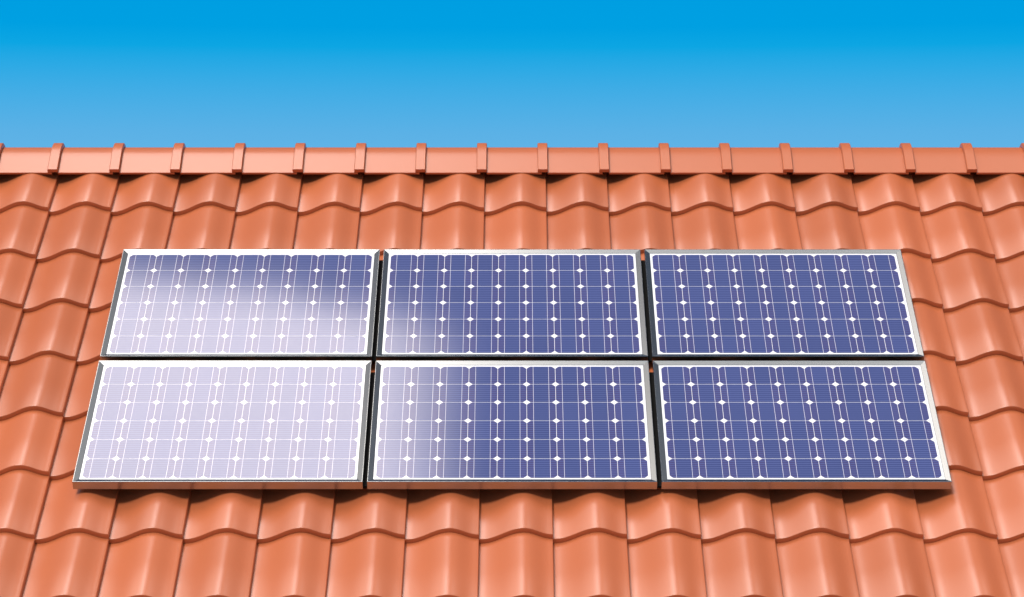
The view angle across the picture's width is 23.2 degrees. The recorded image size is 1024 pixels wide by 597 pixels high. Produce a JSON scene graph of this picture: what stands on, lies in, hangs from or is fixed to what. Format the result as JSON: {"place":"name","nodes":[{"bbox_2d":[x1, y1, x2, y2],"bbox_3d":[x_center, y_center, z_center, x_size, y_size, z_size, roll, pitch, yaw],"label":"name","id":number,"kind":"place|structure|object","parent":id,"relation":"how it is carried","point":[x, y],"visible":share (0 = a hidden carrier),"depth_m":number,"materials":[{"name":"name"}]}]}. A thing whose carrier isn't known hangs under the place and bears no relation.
{"place":"outdoors","nodes":[
{"label":"outdoors","id":0,"kind":"place"},
{"bbox_2d":[0,143,1023,596],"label":"roof","id":1,"kind":"structure","parent":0,"point":[76,221],"depth_m":11.02,"materials":[{"name":"tile"}]},
{"bbox_2d":[72,361,374,488],"bbox_3d":[-1.200,0.558,10.607,1.209,0.115,0.818,0,36,0],"label":"solar panel","id":2,"kind":"object","parent":1,"relation":"attached to","point":[227,424],"visible":1,"depth_m":10.55,"materials":[{"name":"white glass"}]},
{"bbox_2d":[100,249,382,361],"bbox_3d":[-1.200,0.058,11.295,1.209,0.115,0.818,0,36,0],"label":"solar panel","id":3,"kind":"object","parent":1,"relation":"attached to","point":[245,304],"visible":1,"depth_m":11.25,"materials":[{"name":"blue glass"}]},
{"bbox_2d":[367,361,660,488],"bbox_3d":[0.010,0.558,10.607,1.209,0.115,0.818,0,36,0],"label":"solar panel","id":4,"kind":"object","parent":1,"relation":"attached to","point":[513,424],"visible":1,"depth_m":10.55,"materials":[{"name":"blue glass"}]},
{"bbox_2d":[376,249,651,361],"bbox_3d":[0.010,0.058,11.295,1.209,0.115,0.818,0,36,0],"label":"solar panel","id":5,"kind":"object","parent":1,"relation":"attached to","point":[513,304],"visible":1,"depth_m":11.25,"materials":[{"name":"blue glass"}]},
{"bbox_2d":[644,249,923,362],"bbox_3d":[1.210,0.058,11.295,1.191,0.115,0.818,0,36,0],"label":"solar panel","id":6,"kind":"object","parent":1,"relation":"attached to","point":[780,304],"visible":1,"depth_m":11.25,"materials":[{"name":"blue glass"}]},
{"bbox_2d":[652,361,951,488],"bbox_3d":[1.210,0.558,10.607,1.191,0.115,0.818,0,36,0],"label":"solar panel","id":7,"kind":"object","parent":1,"relation":"attached to","point":[798,425],"visible":1,"depth_m":10.55,"materials":[{"name":"blue glass"}]},
{"bbox_2d":[0,0,1023,146],"label":"sky","id":8,"kind":"structure","parent":0,"point":[74,73],"materials":[{"name":"blue"}]}
]}

